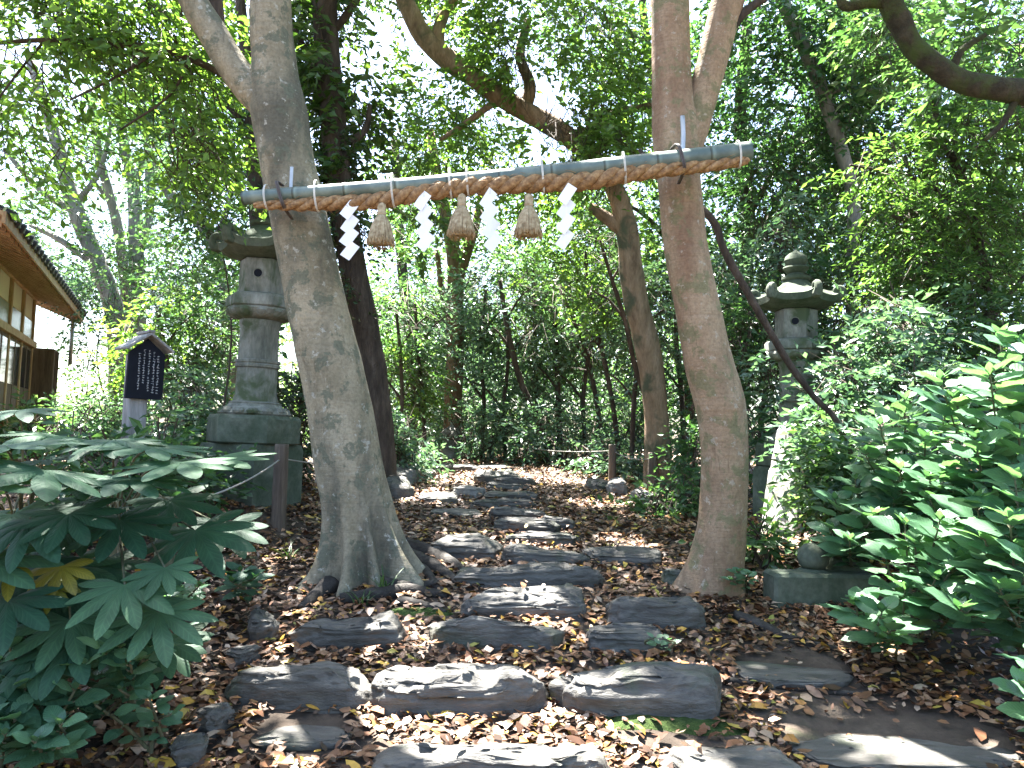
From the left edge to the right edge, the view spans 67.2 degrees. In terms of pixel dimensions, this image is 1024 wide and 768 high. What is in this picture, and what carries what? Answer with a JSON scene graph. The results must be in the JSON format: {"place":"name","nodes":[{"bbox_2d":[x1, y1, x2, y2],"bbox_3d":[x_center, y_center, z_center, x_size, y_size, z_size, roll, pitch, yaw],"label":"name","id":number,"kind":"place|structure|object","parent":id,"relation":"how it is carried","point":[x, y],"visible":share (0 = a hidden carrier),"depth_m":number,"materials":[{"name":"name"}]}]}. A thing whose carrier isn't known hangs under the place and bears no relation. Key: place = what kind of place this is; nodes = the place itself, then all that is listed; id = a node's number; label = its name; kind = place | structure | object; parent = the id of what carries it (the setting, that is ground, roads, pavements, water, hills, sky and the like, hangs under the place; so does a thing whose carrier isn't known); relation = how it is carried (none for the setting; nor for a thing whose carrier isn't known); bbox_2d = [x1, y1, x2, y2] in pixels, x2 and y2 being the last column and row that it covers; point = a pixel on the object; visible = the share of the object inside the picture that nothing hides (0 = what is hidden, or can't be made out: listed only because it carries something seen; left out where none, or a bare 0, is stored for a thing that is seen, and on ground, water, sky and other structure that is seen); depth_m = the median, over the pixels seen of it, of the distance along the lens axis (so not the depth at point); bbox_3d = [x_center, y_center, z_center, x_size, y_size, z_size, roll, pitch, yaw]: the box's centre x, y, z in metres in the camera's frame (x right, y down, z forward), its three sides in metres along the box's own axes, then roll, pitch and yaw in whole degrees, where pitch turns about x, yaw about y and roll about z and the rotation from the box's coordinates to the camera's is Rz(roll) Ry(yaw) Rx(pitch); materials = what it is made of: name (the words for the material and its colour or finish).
{"place":"outdoors","nodes":[
{"label":"outdoors","id":0,"kind":"place"},
{"bbox_2d":[0,420,1023,767],"bbox_3d":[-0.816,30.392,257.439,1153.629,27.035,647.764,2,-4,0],"label":"ground","id":1,"kind":"structure","parent":0,"point":[878,720],"depth_m":3.63,"materials":[{"name":"soil"}]},
{"bbox_2d":[0,204,86,437],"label":"shrine building","id":2,"kind":"structure","parent":1,"relation":"on","point":[31,277],"depth_m":10.53,"materials":[{"name":"paint"}]},
{"bbox_2d":[0,387,86,460],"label":"shrub","id":3,"kind":"object","parent":1,"relation":"on","point":[30,426],"visible":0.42,"depth_m":8.17,"materials":[{"name":"green plant"}]},
{"bbox_2d":[0,702,87,767],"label":"seedling","id":4,"kind":"object","parent":1,"relation":"on","point":[41,740],"visible":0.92,"depth_m":2.40,"materials":[{"name":"green plant"}]},
{"bbox_2d":[0,649,109,767],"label":"seedling","id":5,"kind":"object","parent":1,"relation":"on","point":[57,714],"visible":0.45,"depth_m":2.48,"materials":[{"name":"green plant"}]},
{"bbox_2d":[0,408,129,655],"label":"fatsia","id":6,"kind":"object","parent":1,"relation":"on","point":[27,528],"visible":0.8,"depth_m":2.55,"materials":[{"name":"green plant"}]},
{"bbox_2d":[0,544,148,743],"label":"fatsia","id":7,"kind":"object","parent":1,"relation":"on","point":[50,657],"visible":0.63,"depth_m":2.52,"materials":[{"name":"green plant"}]},
{"bbox_2d":[0,59,160,420],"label":"tree","id":8,"kind":"object","parent":1,"relation":"on","point":[86,251],"visible":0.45,"depth_m":13.88,"materials":[{"name":"green plant"}]},
{"bbox_2d":[1,382,162,455],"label":"shrub","id":9,"kind":"object","parent":1,"relation":"on","point":[106,421],"visible":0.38,"depth_m":9.12,"materials":[{"name":"green plant"}]},
{"bbox_2d":[35,311,152,427],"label":"shrub","id":10,"kind":"object","parent":1,"relation":"on","point":[91,370],"visible":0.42,"depth_m":12.97,"materials":[{"name":"green plant"}]},
{"bbox_2d":[18,58,186,348],"bbox_3d":[-7.719,-2.478,14.858,3.564,7.296,2.939,2,-4,-12],"label":"tree","id":11,"kind":"object","parent":1,"relation":"on","point":[111,202],"visible":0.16,"depth_m":14.91,"materials":[{"name":"green plant"}]},
{"bbox_2d":[0,409,229,552],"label":"shrub","id":12,"kind":"object","parent":1,"relation":"on","point":[94,462],"visible":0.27,"depth_m":4.74,"materials":[{"name":"green plant"}]},
{"bbox_2d":[60,630,176,718],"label":"seedling","id":13,"kind":"object","parent":1,"relation":"on","point":[111,672],"visible":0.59,"depth_m":2.59,"materials":[{"name":"green plant"}]},
{"bbox_2d":[80,680,184,754],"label":"seedling","id":14,"kind":"object","parent":1,"relation":"on","point":[125,714],"visible":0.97,"depth_m":2.67,"materials":[{"name":"green plant"}]},
{"bbox_2d":[39,252,237,420],"bbox_3d":[-5.678,-0.583,12.326,3.911,3.117,2.468,0,-4,26],"label":"tree","id":15,"kind":"object","parent":1,"relation":"on","point":[79,286],"visible":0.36,"depth_m":12.28,"materials":[{"name":"green plant"}]},
{"bbox_2d":[114,330,174,506],"bbox_3d":[-2.634,0.320,5.452,0.240,1.398,0.333,-2,-6,44],"label":"notice sign","id":16,"kind":"object","parent":1,"relation":"on","point":[144,371],"visible":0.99,"depth_m":5.43,"materials":[{"name":"grey wood"}]},
{"bbox_2d":[69,77,230,428],"bbox_3d":[-6.743,-2.302,14.163,3.387,6.870,2.864,2,-4,0],"label":"tree","id":17,"kind":"object","parent":1,"relation":"on","point":[134,242],"visible":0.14,"depth_m":14.38,"materials":[{"name":"green plant"}]},
{"bbox_2d":[32,438,275,688],"bbox_3d":[-1.433,0.698,3.160,0.873,0.946,1.590,2,-4,-14],"label":"fatsia","id":18,"kind":"object","parent":1,"relation":"on","point":[143,606],"visible":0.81,"depth_m":2.75,"materials":[{"name":"green plant"}]},
{"bbox_2d":[73,283,236,432],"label":"sapling","id":19,"kind":"object","parent":1,"relation":"on","point":[124,336],"visible":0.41,"depth_m":9.38,"materials":[{"name":"green plant"}]},
{"bbox_2d":[111,361,235,445],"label":"shrub","id":20,"kind":"object","parent":1,"relation":"on","point":[192,416],"visible":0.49,"depth_m":8.04,"materials":[{"name":"green plant"}]},
{"bbox_2d":[106,91,249,400],"bbox_3d":[-5.204,-1.909,12.471,2.861,5.970,2.962,2,-4,0],"label":"tree","id":21,"kind":"object","parent":1,"relation":"on","point":[144,198],"visible":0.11,"depth_m":12.23,"materials":[{"name":"green plant"}]},
{"bbox_2d":[120,165,247,405],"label":"tree","id":22,"kind":"object","parent":1,"relation":"on","point":[193,273],"visible":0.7,"depth_m":8.53,"materials":[{"name":"green plant"}]},
{"bbox_2d":[141,297,238,430],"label":"shrub","id":23,"kind":"object","parent":1,"relation":"on","point":[191,368],"visible":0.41,"depth_m":9.36,"materials":[{"name":"green plant"}]},
{"bbox_2d":[111,399,268,521],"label":"shrub","id":24,"kind":"object","parent":1,"relation":"on","point":[188,439],"visible":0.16,"depth_m":5.72,"materials":[{"name":"green plant"}]},
{"bbox_2d":[164,267,239,395],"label":"shrub","id":25,"kind":"object","parent":1,"relation":"on","point":[211,326],"visible":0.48,"depth_m":9.54,"materials":[{"name":"green plant"}]},
{"bbox_2d":[85,0,359,401],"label":"tree","id":26,"kind":"object","parent":1,"relation":"on","point":[252,179],"visible":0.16,"depth_m":7.95,"materials":[{"name":"green plant"}]},
{"bbox_2d":[0,0,472,611],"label":"tree","id":27,"kind":"object","parent":1,"relation":"on","point":[362,538],"visible":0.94,"depth_m":4.80,"materials":[{"name":"grey plant"}]},
{"bbox_2d":[214,562,274,606],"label":"seedling","id":28,"kind":"object","parent":1,"relation":"on","point":[250,576],"visible":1,"depth_m":3.92,"materials":[{"name":"green plant"}]},
{"bbox_2d":[200,208,302,509],"bbox_3d":[-2.121,-0.273,6.487,0.939,2.760,0.854,2,-4,0],"label":"stone lantern","id":29,"kind":"object","parent":1,"relation":"on","point":[251,414],"visible":0.76,"depth_m":6.31,"materials":[{"name":"stone"}]},
{"bbox_2d":[270,444,288,531],"bbox_3d":[-1.706,0.830,5.651,0.112,0.777,0.109,2,-4,0],"label":"fence post","id":30,"kind":"object","parent":1,"relation":"on","point":[279,493],"visible":0.81,"depth_m":5.62,"materials":[{"name":"grey wood"}]},
{"bbox_2d":[277,362,315,487],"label":"shrub","id":31,"kind":"object","parent":1,"relation":"on","point":[283,393],"visible":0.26,"depth_m":7.48,"materials":[{"name":"green plant"}]},
{"bbox_2d":[224,661,371,713],"bbox_3d":[-0.880,1.301,3.256,0.626,0.235,0.271,2,-4,0],"label":"stepping stone","id":32,"kind":"object","parent":1,"relation":"on","point":[323,686],"visible":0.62,"depth_m":3.15,"materials":[{"name":"stone"}]},
{"bbox_2d":[256,724,351,751],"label":"stone slab","id":33,"kind":"structure","parent":1,"relation":"on","point":[304,738],"depth_m":2.92,"materials":[{"name":"stone"}]},
{"bbox_2d":[289,610,405,650],"bbox_3d":[-0.812,1.267,3.873,0.574,0.240,0.296,2,-4,0],"label":"stepping stone","id":34,"kind":"object","parent":1,"relation":"on","point":[383,629],"visible":0.53,"depth_m":3.76,"materials":[{"name":"stone"}]},
{"bbox_2d":[165,0,613,477],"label":"tree","id":35,"kind":"object","parent":1,"relation":"on","point":[332,101],"visible":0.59,"depth_m":8.11,"materials":[{"name":"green plant"}]},
{"bbox_2d":[373,280,454,418],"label":"sapling","id":36,"kind":"object","parent":1,"relation":"on","point":[390,355],"visible":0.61,"depth_m":11.01,"materials":[{"name":"green plant"}]},
{"bbox_2d":[384,329,452,432],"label":"shrub","id":37,"kind":"object","parent":1,"relation":"on","point":[432,400],"visible":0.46,"depth_m":11.23,"materials":[{"name":"green plant"}]},
{"bbox_2d":[391,405,460,477],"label":"shrub","id":38,"kind":"object","parent":1,"relation":"on","point":[399,419],"visible":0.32,"depth_m":9.14,"materials":[{"name":"green plant"}]},
{"bbox_2d":[370,276,496,462],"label":"sapling","id":39,"kind":"object","parent":1,"relation":"on","point":[436,331],"visible":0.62,"depth_m":11.49,"materials":[{"name":"green plant"}]},
{"bbox_2d":[369,663,549,716],"bbox_3d":[-0.216,1.318,3.241,0.765,0.249,0.253,2,-4,0],"label":"stepping stone","id":40,"kind":"object","parent":1,"relation":"on","point":[469,689],"visible":0.65,"depth_m":3.16,"materials":[{"name":"stone"}]},
{"bbox_2d":[365,131,557,456],"bbox_3d":[-0.948,-1.463,13.823,3.855,5.683,4.213,2,-4,0],"label":"tree","id":41,"kind":"object","parent":1,"relation":"on","point":[469,248],"visible":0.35,"depth_m":13.12,"materials":[{"name":"green plant"}]},
{"bbox_2d":[431,533,503,561],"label":"stepping stone","id":42,"kind":"object","parent":1,"relation":"on","point":[468,545],"visible":0.56,"depth_m":5.23,"materials":[{"name":"stone"}]},
{"bbox_2d":[422,267,544,458],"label":"sapling","id":43,"kind":"object","parent":1,"relation":"on","point":[483,395],"visible":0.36,"depth_m":12.97,"materials":[{"name":"green plant"}]},
{"bbox_2d":[411,391,561,462],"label":"shrub","id":44,"kind":"object","parent":1,"relation":"on","point":[474,436],"visible":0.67,"depth_m":12.05,"materials":[{"name":"green plant"}]},
{"bbox_2d":[372,742,610,767],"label":"stepping stone","id":45,"kind":"object","parent":1,"relation":"on","point":[429,755],"visible":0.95,"depth_m":2.67,"materials":[{"name":"stone"}]},
{"bbox_2d":[427,616,565,650],"bbox_3d":[-0.082,1.270,3.848,0.700,0.234,0.194,2,-4,0],"label":"stepping stone","id":46,"kind":"object","parent":1,"relation":"on","point":[487,631],"visible":0.59,"depth_m":3.78,"materials":[{"name":"stone"}]},
{"bbox_2d":[436,254,571,463],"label":"sapling","id":47,"kind":"object","parent":1,"relation":"on","point":[514,358],"visible":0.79,"depth_m":12.00,"materials":[{"name":"green plant"}]},
{"bbox_2d":[445,277,563,457],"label":"sapling","id":48,"kind":"object","parent":1,"relation":"on","point":[506,353],"visible":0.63,"depth_m":12.61,"materials":[{"name":"green plant"}]},
{"bbox_2d":[0,445,1023,767],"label":"leaf litter","id":49,"kind":"object","parent":1,"relation":"on","point":[212,693],"visible":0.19,"depth_m":3.67,"materials":[{"name":"plant"}]},
{"bbox_2d":[459,583,586,620],"bbox_3d":[0.064,1.229,4.233,0.713,0.250,0.218,2,-4,-3],"label":"stepping stone","id":50,"kind":"object","parent":1,"relation":"on","point":[563,602],"visible":0.57,"depth_m":4.17,"materials":[{"name":"stone"}]},
{"bbox_2d":[454,562,604,589],"bbox_3d":[0.102,1.210,4.733,0.922,0.229,0.267,2,-4,-4],"label":"stepping stone","id":51,"kind":"object","parent":1,"relation":"on","point":[546,573],"visible":0.51,"depth_m":4.63,"materials":[{"name":"stone"}]},
{"bbox_2d":[437,247,626,455],"bbox_3d":[0.362,-0.575,13.606,3.630,3.769,2.648,-1,-5,33],"label":"shrub","id":52,"kind":"object","parent":1,"relation":"on","point":[546,393],"visible":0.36,"depth_m":13.18,"materials":[{"name":"green plant"}]},
{"bbox_2d":[357,0,712,486],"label":"tree","id":53,"kind":"object","parent":1,"relation":"on","point":[617,137],"visible":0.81,"depth_m":9.08,"materials":[{"name":"green plant"}]},
{"bbox_2d":[56,127,1023,447],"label":"woodland","id":54,"kind":"object","parent":1,"relation":"on","point":[630,187],"visible":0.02,"depth_m":22.40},
{"bbox_2d":[483,263,620,459],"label":"sapling","id":55,"kind":"object","parent":1,"relation":"on","point":[558,387],"visible":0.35,"depth_m":12.48,"materials":[{"name":"green plant"}]},
{"bbox_2d":[485,391,619,467],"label":"shrub","id":56,"kind":"object","parent":1,"relation":"on","point":[540,438],"visible":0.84,"depth_m":11.50,"materials":[{"name":"green plant"}]},
{"bbox_2d":[489,256,631,459],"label":"sapling","id":57,"kind":"object","parent":1,"relation":"on","point":[587,358],"visible":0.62,"depth_m":11.55,"materials":[{"name":"green plant"}]},
{"bbox_2d":[532,218,653,466],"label":"sapling","id":58,"kind":"object","parent":1,"relation":"on","point":[604,363],"visible":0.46,"depth_m":10.77,"materials":[{"name":"green plant"}]},
{"bbox_2d":[529,209,671,469],"bbox_3d":[1.132,-0.472,9.908,1.876,3.565,2.252,2,-4,0],"label":"sapling","id":59,"kind":"object","parent":1,"relation":"on","point":[578,276],"visible":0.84,"depth_m":9.89,"materials":[{"name":"green plant"}]},
{"bbox_2d":[552,427,689,479],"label":"shrub","id":60,"kind":"object","parent":1,"relation":"on","point":[624,462],"visible":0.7,"depth_m":10.00,"materials":[{"name":"green plant"}]},
{"bbox_2d":[581,545,661,566],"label":"stepping stone","id":61,"kind":"object","parent":1,"relation":"on","point":[637,555],"visible":0.57,"depth_m":5.21,"materials":[{"name":"stone"}]},
{"bbox_2d":[563,376,687,470],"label":"shrub","id":62,"kind":"object","parent":1,"relation":"on","point":[626,434],"visible":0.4,"depth_m":10.93,"materials":[{"name":"green plant"}]},
{"bbox_2d":[565,249,687,476],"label":"sapling","id":63,"kind":"object","parent":1,"relation":"on","point":[628,362],"visible":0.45,"depth_m":10.17,"materials":[{"name":"green plant"}]},
{"bbox_2d":[586,622,667,655],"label":"stepping stone","id":64,"kind":"object","parent":1,"relation":"on","point":[619,637],"visible":0.52,"depth_m":3.78,"materials":[{"name":"stone"}]},
{"bbox_2d":[498,0,756,451],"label":"tree","id":65,"kind":"object","parent":1,"relation":"on","point":[650,220],"visible":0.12,"depth_m":12.25,"materials":[{"name":"green plant"}]},
{"bbox_2d":[548,661,721,719],"bbox_3d":[0.531,1.321,3.256,0.757,0.270,0.303,2,-4,0],"label":"stepping stone","id":66,"kind":"object","parent":1,"relation":"on","point":[669,689],"visible":0.61,"depth_m":3.16,"materials":[{"name":"stone"}]},
{"bbox_2d":[591,471,700,520],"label":"shrub","id":67,"kind":"object","parent":1,"relation":"on","point":[654,501],"visible":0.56,"depth_m":6.94,"materials":[{"name":"green plant"}]},
{"bbox_2d":[605,595,706,630],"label":"stepping stone","id":68,"kind":"object","parent":1,"relation":"on","point":[683,611],"visible":0.66,"depth_m":4.06,"materials":[{"name":"stone"}]},
{"bbox_2d":[586,714,762,736],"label":"moss","id":69,"kind":"object","parent":1,"relation":"on","point":[669,724],"visible":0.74,"depth_m":3.08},
{"bbox_2d":[626,394,752,515],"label":"shrub","id":70,"kind":"object","parent":1,"relation":"on","point":[687,472],"visible":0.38,"depth_m":8.32,"materials":[{"name":"green plant"}]},
{"bbox_2d":[651,0,767,599],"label":"tree","id":71,"kind":"object","parent":1,"relation":"on","point":[718,548],"visible":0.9,"depth_m":4.59,"materials":[{"name":"beige plant"}]},
{"bbox_2d":[240,115,753,219],"bbox_3d":[-0.105,-1.268,4.461,2.933,0.615,0.192,1,-4,3],"label":"bamboo pole","id":72,"kind":"object","parent":71,"relation":"attached to","point":[682,154],"visible":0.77,"depth_m":4.38,"materials":[{"name":"wood"}]},
{"bbox_2d":[253,140,749,214],"bbox_3d":[-0.081,-1.179,4.418,2.843,0.460,0.156,1,-4,3],"label":"straw rope","id":73,"kind":"object","parent":72,"relation":"hanging from","point":[530,184],"visible":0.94,"depth_m":4.37,"materials":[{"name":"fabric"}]},
{"bbox_2d":[665,745,801,767],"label":"stepping stone","id":74,"kind":"object","parent":1,"relation":"on","point":[751,756],"visible":0.94,"depth_m":2.78,"materials":[{"name":"stone"}]},
{"bbox_2d":[678,494,821,575],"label":"shrub","id":75,"kind":"object","parent":1,"relation":"on","point":[761,541],"visible":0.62,"depth_m":5.10,"materials":[{"name":"green plant"}]},
{"bbox_2d":[638,148,879,541],"bbox_3d":[1.746,-0.376,5.576,1.776,3.079,0.580,0,-4,17],"label":"dead branch","id":76,"kind":"object","parent":1,"relation":"on","point":[748,293],"visible":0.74,"depth_m":5.48,"materials":[{"name":"wood"}]},
{"bbox_2d":[717,281,822,501],"bbox_3d":[2.597,0.049,7.998,1.442,2.312,2.376,2,-4,0],"label":"shrub","id":77,"kind":"object","parent":1,"relation":"on","point":[747,322],"visible":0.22,"depth_m":8.20,"materials":[{"name":"green plant"}]},
{"bbox_2d":[761,425,801,537],"bbox_3d":[2.277,0.842,6.376,0.315,1.021,0.736,-1,-5,29],"label":"standing stone","id":78,"kind":"object","parent":1,"relation":"on","point":[778,491],"visible":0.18,"depth_m":6.29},
{"bbox_2d":[651,20,916,466],"bbox_3d":[4.116,-1.940,11.082,4.939,6.884,3.390,2,-4,0],"label":"tree","id":79,"kind":"object","parent":1,"relation":"on","point":[817,242],"visible":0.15,"depth_m":10.82,"materials":[{"name":"green plant"}]},
{"bbox_2d":[710,190,860,465],"bbox_3d":[3.143,-0.398,8.808,1.802,3.391,2.246,2,-4,0],"label":"sapling","id":80,"kind":"object","parent":1,"relation":"on","point":[775,256],"visible":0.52,"depth_m":8.67,"materials":[{"name":"green plant"}]},
{"bbox_2d":[730,661,853,688],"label":"stone slab","id":81,"kind":"structure","parent":1,"relation":"on","point":[785,675],"depth_m":3.54,"materials":[{"name":"stone"}]},
{"bbox_2d":[747,249,847,517],"bbox_3d":[2.594,0.033,7.034,0.813,2.565,0.871,2,-4,0],"label":"stone lantern","id":82,"kind":"object","parent":1,"relation":"on","point":[796,301],"visible":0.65,"depth_m":6.93,"materials":[{"name":"stone"}]},
{"bbox_2d":[763,569,877,607],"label":"stone block","id":83,"kind":"structure","parent":1,"relation":"on","point":[790,586],"depth_m":4.46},
{"bbox_2d":[726,219,924,404],"bbox_3d":[3.515,-0.293,8.580,2.212,3.022,1.962,3,-4,-20],"label":"shrub","id":84,"kind":"object","parent":1,"relation":"on","point":[832,323],"visible":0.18,"depth_m":8.58,"materials":[{"name":"green plant"}]},
{"bbox_2d":[731,319,920,508],"bbox_3d":[2.680,0.327,6.705,1.510,1.809,2.451,2,-4,0],"label":"shrub","id":85,"kind":"object","parent":1,"relation":"on","point":[825,387],"visible":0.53,"depth_m":6.24,"materials":[{"name":"green plant"}]},
{"bbox_2d":[754,408,903,557],"bbox_3d":[2.404,0.807,5.495,1.255,1.264,1.243,2,-4,0],"label":"shrub","id":86,"kind":"object","parent":1,"relation":"on","point":[802,496],"visible":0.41,"depth_m":5.45,"materials":[{"name":"green plant"}]},
{"bbox_2d":[690,0,972,433],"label":"tree","id":87,"kind":"object","parent":1,"relation":"on","point":[826,132],"visible":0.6,"depth_m":9.07,"materials":[{"name":"green plant"}]},
{"bbox_2d":[806,471,919,573],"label":"hydrangea","id":88,"kind":"object","parent":1,"relation":"on","point":[844,542],"visible":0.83,"depth_m":4.41,"materials":[{"name":"green plant"}]},
{"bbox_2d":[813,574,938,658],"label":"hydrangea","id":89,"kind":"object","parent":1,"relation":"on","point":[877,619],"visible":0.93,"depth_m":3.62,"materials":[{"name":"green plant"}]},
{"bbox_2d":[781,381,976,547],"bbox_3d":[2.670,0.599,5.292,1.409,1.262,1.372,2,-4,0],"label":"shrub","id":90,"kind":"object","parent":1,"relation":"on","point":[855,439],"visible":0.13,"depth_m":5.27,"materials":[{"name":"green plant"}]},
{"bbox_2d":[769,0,1023,449],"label":"tree","id":91,"kind":"object","parent":1,"relation":"on","point":[1019,33],"visible":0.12,"depth_m":9.86,"materials":[{"name":"green plant"}]},
{"bbox_2d":[806,276,998,458],"bbox_3d":[3.102,0.079,6.139,1.355,2.165,2.006,2,-4,0],"label":"shrub","id":92,"kind":"object","parent":1,"relation":"on","point":[901,341],"visible":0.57,"depth_m":5.94,"materials":[{"name":"green plant"}]},
{"bbox_2d":[785,734,1023,767],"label":"stone slab","id":93,"kind":"structure","parent":1,"relation":"on","point":[858,751],"depth_m":2.92,"materials":[{"name":"stone"}]},
{"bbox_2d":[839,389,970,538],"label":"hydrangea","id":94,"kind":"object","parent":1,"relation":"on","point":[889,464],"visible":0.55,"depth_m":4.38,"materials":[{"name":"green plant"}]},
{"bbox_2d":[801,87,1023,463],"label":"tree","id":95,"kind":"object","parent":1,"relation":"on","point":[968,206],"visible":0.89,"depth_m":6.51,"materials":[{"name":"green plant"}]},
{"bbox_2d":[809,0,1023,172],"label":"tree","id":96,"kind":"object","parent":1,"relation":"on","point":[954,72],"visible":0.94,"depth_m":6.25,"materials":[{"name":"green plant"}]},
{"bbox_2d":[856,502,978,643],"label":"hydrangea","id":97,"kind":"object","parent":1,"relation":"on","point":[919,552],"visible":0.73,"depth_m":3.72,"materials":[{"name":"green plant"}]},
{"bbox_2d":[866,257,1023,425],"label":"shrub","id":98,"kind":"object","parent":1,"relation":"on","point":[972,306],"visible":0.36,"depth_m":6.24,"materials":[{"name":"green plant"}]},
{"bbox_2d":[902,435,1023,583],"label":"hydrangea","id":99,"kind":"object","parent":1,"relation":"on","point":[936,468],"visible":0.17,"depth_m":3.78,"materials":[{"name":"green plant"}]},
{"bbox_2d":[908,322,1023,535],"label":"hydrangea","id":100,"kind":"object","parent":1,"relation":"on","point":[987,432],"visible":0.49,"depth_m":3.66,"materials":[{"name":"green plant"}]},
{"bbox_2d":[923,462,1023,667],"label":"hydrangea","id":101,"kind":"object","parent":1,"relation":"on","point":[993,603],"visible":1,"depth_m":3.24,"materials":[{"name":"green plant"}]},
{"bbox_2d":[0,0,1023,449],"label":"sky","id":102,"kind":"structure","parent":0,"point":[43,333],"materials":[{"name":"white"}]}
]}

